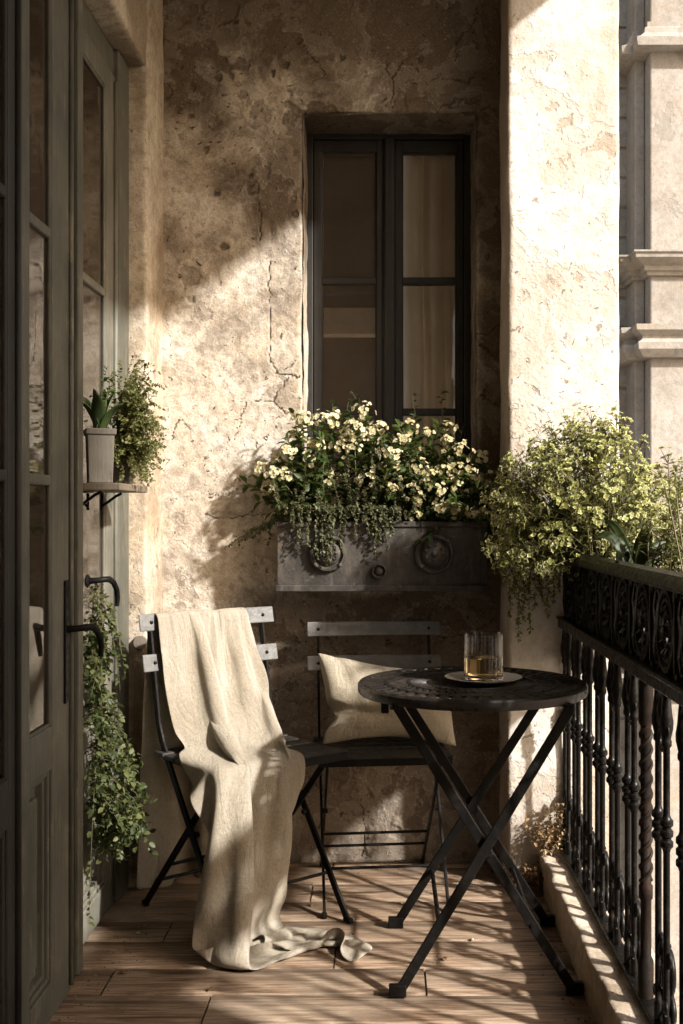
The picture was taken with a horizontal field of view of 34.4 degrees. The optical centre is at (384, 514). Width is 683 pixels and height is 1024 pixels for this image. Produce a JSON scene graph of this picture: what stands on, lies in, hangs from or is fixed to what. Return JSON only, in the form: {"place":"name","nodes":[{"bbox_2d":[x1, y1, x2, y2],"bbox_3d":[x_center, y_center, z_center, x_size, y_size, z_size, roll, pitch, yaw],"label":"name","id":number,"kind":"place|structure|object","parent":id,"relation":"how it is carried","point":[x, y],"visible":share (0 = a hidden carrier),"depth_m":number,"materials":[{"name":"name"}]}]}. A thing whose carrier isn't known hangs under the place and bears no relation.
{"place":"outdoors","nodes":[
{"label":"outdoors","id":0,"kind":"place"},
{"bbox_2d":[100,873,496,1023],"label":"balcony slab","id":1,"kind":"structure","parent":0,"point":[333,964],"depth_m":2.79,"materials":[{"name":"wood"}]},
{"bbox_2d":[128,0,163,886],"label":"plaster pier","id":2,"kind":"structure","parent":1,"relation":"on","point":[146,250],"depth_m":3.40,"materials":[{"name":"beige paint"}]},
{"bbox_2d":[84,0,147,65],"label":"door lintel","id":3,"kind":"structure","parent":2,"relation":"attached to","point":[122,24],"depth_m":3.19,"materials":[{"name":"paint"}]},
{"bbox_2d":[132,636,146,649],"bbox_3d":[-0.765,0.398,3.422,0.054,0.054,0.086,0,-8,-18],"label":"pipe stub","id":4,"kind":"object","parent":2,"relation":"attached to","point":[139,642],"visible":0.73,"depth_m":3.38,"materials":[{"name":"ceramic"}]},
{"bbox_2d":[539,853,678,1023],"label":"stone kerb","id":5,"kind":"structure","parent":1,"relation":"on","point":[610,996],"depth_m":2.68,"materials":[{"name":"beige stone"}]},
{"bbox_2d":[525,802,565,855],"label":"dried weed","id":6,"kind":"object","parent":5,"relation":"on","point":[550,840],"visible":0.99,"depth_m":3.35,"materials":[{"name":"beige plant"}]},
{"bbox_2d":[556,552,682,1023],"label":"balcony railing","id":7,"kind":"object","parent":5,"relation":"on","point":[627,617],"visible":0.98,"depth_m":2.49,"materials":[{"name":"metal"}]},
{"bbox_2d":[48,861,596,1023],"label":"floor","id":8,"kind":"structure","parent":0,"point":[492,972],"depth_m":2.79,"materials":[{"name":"brown wood"}]},
{"bbox_2d":[74,0,82,974],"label":"door post","id":9,"kind":"object","parent":8,"relation":"on","point":[78,484],"depth_m":2.74,"materials":[{"name":"paint"}]},
{"bbox_2d":[83,483,147,509],"bbox_3d":[-0.735,-0.048,2.965,0.120,0.069,0.330,0,0,0],"label":"door shelf","id":10,"kind":"object","parent":9,"relation":"attached to","point":[102,488],"depth_m":2.85,"materials":[{"name":"brown wood"}]},
{"bbox_2d":[83,365,122,482],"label":"potted succulent","id":11,"kind":"object","parent":10,"relation":"on","point":[99,438],"visible":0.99,"depth_m":2.83,"materials":[{"name":"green plant"}]},
{"bbox_2d":[107,353,168,489],"bbox_3d":[-0.680,-0.258,3.003,0.172,0.377,0.237,0,0,-13],"label":"potted trailing plant","id":12,"kind":"object","parent":10,"relation":"on","point":[133,424],"visible":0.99,"depth_m":2.97,"materials":[{"name":"green plant"}]},
{"bbox_2d":[83,0,128,901],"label":"door casing","id":13,"kind":"object","parent":8,"relation":"on","point":[116,63],"depth_m":3.31,"materials":[{"name":"paint"}]},
{"bbox_2d":[0,0,21,1023],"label":"french door","id":14,"kind":"structure","parent":13,"relation":"attached to","point":[10,511],"depth_m":2.19,"materials":[{"name":"paint"}]},
{"bbox_2d":[22,0,103,1023],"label":"french door","id":15,"kind":"structure","parent":13,"relation":"attached to","point":[49,628],"depth_m":2.49,"materials":[{"name":"paint"}]},
{"bbox_2d":[83,27,119,943],"bbox_3d":[-0.788,-0.078,3.031,0.123,2.440,0.462,0,0,0],"label":"french door","id":16,"kind":"structure","parent":13,"relation":"attached to","point":[100,260],"depth_m":3.12,"materials":[{"name":"paint"}]},
{"bbox_2d":[83,583,158,926],"bbox_3d":[-0.715,0.622,2.953,0.216,0.892,0.277,0,0,0],"label":"hanging ivy","id":17,"kind":"object","parent":16,"relation":"hanging from","point":[123,806],"visible":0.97,"depth_m":2.90,"materials":[{"name":"green plant"}]},
{"bbox_2d":[138,606,352,923],"bbox_3d":[-0.409,0.717,3.164,0.462,0.862,0.522,0,0,-40],"label":"bistro chair","id":18,"kind":"object","parent":8,"relation":"on","point":[315,754],"visible":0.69,"depth_m":3.16,"materials":[{"name":"black metal"}]},
{"bbox_2d":[136,607,371,969],"bbox_3d":[-0.395,0.713,3.045,0.465,0.862,0.741,0,0,-40],"label":"throw","id":19,"kind":"object","parent":18,"relation":"on","point":[240,773],"visible":0.96,"depth_m":3.02,"materials":[{"name":"fabric"}]},
{"bbox_2d":[58,863,590,1023],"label":"grit","id":20,"kind":"object","parent":8,"relation":"on","point":[563,998],"visible":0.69,"depth_m":2.88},
{"bbox_2d":[161,0,500,866],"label":"plaster wall","id":21,"kind":"structure","parent":8,"relation":"on","point":[257,92],"depth_m":3.64,"materials":[{"name":"beige paint"}]},
{"bbox_2d":[276,521,488,591],"bbox_3d":[-0.009,0.131,3.545,0.674,0.222,0.186,0,0,0],"label":"flower box","id":22,"kind":"object","parent":21,"relation":"attached to","point":[452,557],"visible":0.98,"depth_m":3.48,"materials":[{"name":"metal"}]},
{"bbox_2d":[224,479,343,566],"bbox_3d":[-0.328,0.026,3.491,0.411,0.276,0.160,0,0,9],"label":"trailing plant","id":23,"kind":"object","parent":22,"relation":"in","point":[329,509],"visible":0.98,"depth_m":3.45,"materials":[{"name":"green plant"}]},
{"bbox_2d":[239,399,354,520],"bbox_3d":[-0.294,-0.164,3.558,0.329,0.421,0.243,0,0,29],"label":"flowering plant","id":24,"kind":"object","parent":22,"relation":"in","point":[303,471],"visible":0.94,"depth_m":3.52,"materials":[{"name":"green plant"}]},
{"bbox_2d":[297,457,430,560],"bbox_3d":[-0.059,-0.019,3.485,0.442,0.327,0.176,0,0,0],"label":"trailing plant","id":25,"kind":"object","parent":22,"relation":"in","point":[352,512],"visible":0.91,"depth_m":3.46,"materials":[{"name":"green plant"}]},
{"bbox_2d":[325,391,420,520],"bbox_3d":[-0.053,-0.178,3.530,0.339,0.457,0.194,0,0,0],"label":"flowering plant","id":26,"kind":"object","parent":22,"relation":"in","point":[364,449],"visible":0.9,"depth_m":3.52,"materials":[{"name":"green plant"}]},
{"bbox_2d":[382,391,506,543],"bbox_3d":[0.223,-0.155,3.511,0.467,0.498,0.263,0,0,0],"label":"flowering plant","id":27,"kind":"object","parent":22,"relation":"in","point":[450,496],"visible":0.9,"depth_m":3.49,"materials":[{"name":"green plant"}]},
{"bbox_2d":[307,133,470,520],"bbox_3d":[0.014,-0.633,3.869,0.594,1.415,0.072,0,0,0],"label":"casement window","id":28,"kind":"structure","parent":21,"relation":"attached to","point":[388,281],"depth_m":3.85,"materials":[{"name":"paint"}]},
{"bbox_2d":[307,621,453,918],"bbox_3d":[-0.018,0.746,3.384,0.431,0.804,0.487,0,0,-6],"label":"bistro chair","id":29,"kind":"object","parent":8,"relation":"on","point":[383,751],"visible":0.72,"depth_m":3.48,"materials":[{"name":"black metal"}]},
{"bbox_2d":[318,653,455,745],"bbox_3d":[0.004,0.569,3.392,0.425,0.285,0.136,2,-24,-7],"label":"cushion","id":30,"kind":"object","parent":29,"relation":"on","point":[357,715],"visible":0.61,"depth_m":3.33,"materials":[{"name":"fabric"}]},
{"bbox_2d":[358,666,587,997],"bbox_3d":[0.226,0.790,2.860,0.594,0.716,0.594,0,0,0],"label":"bistro table","id":31,"kind":"object","parent":8,"relation":"on","point":[532,692],"visible":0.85,"depth_m":2.66,"materials":[{"name":"metal"}]},
{"bbox_2d":[445,671,521,683],"bbox_3d":[0.256,0.427,2.866,0.202,0.016,0.202,0,0,0],"label":"saucer","id":32,"kind":"object","parent":31,"relation":"on","point":[459,676],"visible":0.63,"depth_m":2.87,"materials":[{"name":"white ceramic"}]},
{"bbox_2d":[464,631,502,681],"bbox_3d":[0.256,0.368,2.864,0.103,0.122,0.103,0,0,0],"label":"drinking glass","id":33,"kind":"object","parent":32,"relation":"on","point":[483,656],"visible":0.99,"depth_m":2.82,"materials":[{"name":"clear glass"}]},
{"bbox_2d":[504,856,543,888],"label":"potted plant","id":34,"kind":"object","parent":8,"relation":"on","point":[534,875],"visible":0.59,"depth_m":3.34,"materials":[{"name":"brown plant"}]},
{"bbox_2d":[512,873,543,897],"bbox_3d":[0.435,1.124,3.370,0.120,0.056,0.140,0,0,0],"label":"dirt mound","id":35,"kind":"object","parent":8,"relation":"on","point":[537,892],"visible":0.32,"depth_m":3.33,"materials":[{"name":"brown soil"}]},
{"bbox_2d":[618,0,682,991],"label":"stone building","id":36,"kind":"structure","parent":0,"point":[650,43],"depth_m":9.00,"materials":[{"name":"beige stone"}]},
{"label":"ground","id":37,"kind":"structure","parent":0,"visible":0},
{"bbox_2d":[499,0,619,881],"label":"plaster pillar","id":38,"kind":"structure","parent":37,"relation":"on","point":[559,188],"depth_m":3.41,"materials":[{"name":"beige paint"}]},
{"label":"room floor","id":39,"kind":"structure","parent":0,"visible":0},
{"bbox_2d":[324,156,374,510],"bbox_3d":[-0.500,-0.500,4.713,2.400,2.900,1.575,0,0,0],"label":"room","id":40,"kind":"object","parent":39,"relation":"on","point":[349,224],"depth_m":5.40,"materials":[{"name":"paint"}]},
{"bbox_2d":[324,308,374,337],"bbox_3d":[-0.450,-0.935,5.348,2.100,0.130,0.097,0,0,0],"label":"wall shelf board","id":41,"kind":"object","parent":40,"relation":"attached to","point":[349,322],"depth_m":5.30,"materials":[{"name":"brown wood"}]},
{"bbox_2d":[403,156,454,507],"bbox_3d":[0.234,-0.635,4.016,0.380,1.670,0.121,0,0,0],"label":"curtain","id":42,"kind":"object","parent":40,"relation":"in","point":[428,251],"visible":0.25,"depth_m":3.99,"materials":[{"name":"fabric"}]},
{"bbox_3d":[0.663,0.227,2.910,0.253,0.246,0.920,0,0,0],"label":"railing trough","id":43,"kind":"object","parent":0,"visible":0},
{"bbox_2d":[479,404,679,642],"bbox_3d":[0.569,0.030,3.201,0.596,0.693,0.476,0,0,0],"label":"umbel shrub","id":44,"kind":"object","parent":43,"relation":"in","point":[598,504],"visible":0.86,"depth_m":3.12,"materials":[{"name":"green plant"}]},
{"bbox_2d":[592,520,672,566],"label":"strap leaf plant","id":45,"kind":"object","parent":43,"relation":"on","point":[616,538],"visible":0.5,"depth_m":2.84,"materials":[{"name":"green plant"}]},
{"bbox_2d":[632,446,682,572],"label":"umbel shrub","id":46,"kind":"object","parent":43,"relation":"on","point":[666,560],"visible":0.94,"depth_m":2.65,"materials":[{"name":"green plant"}]}
]}

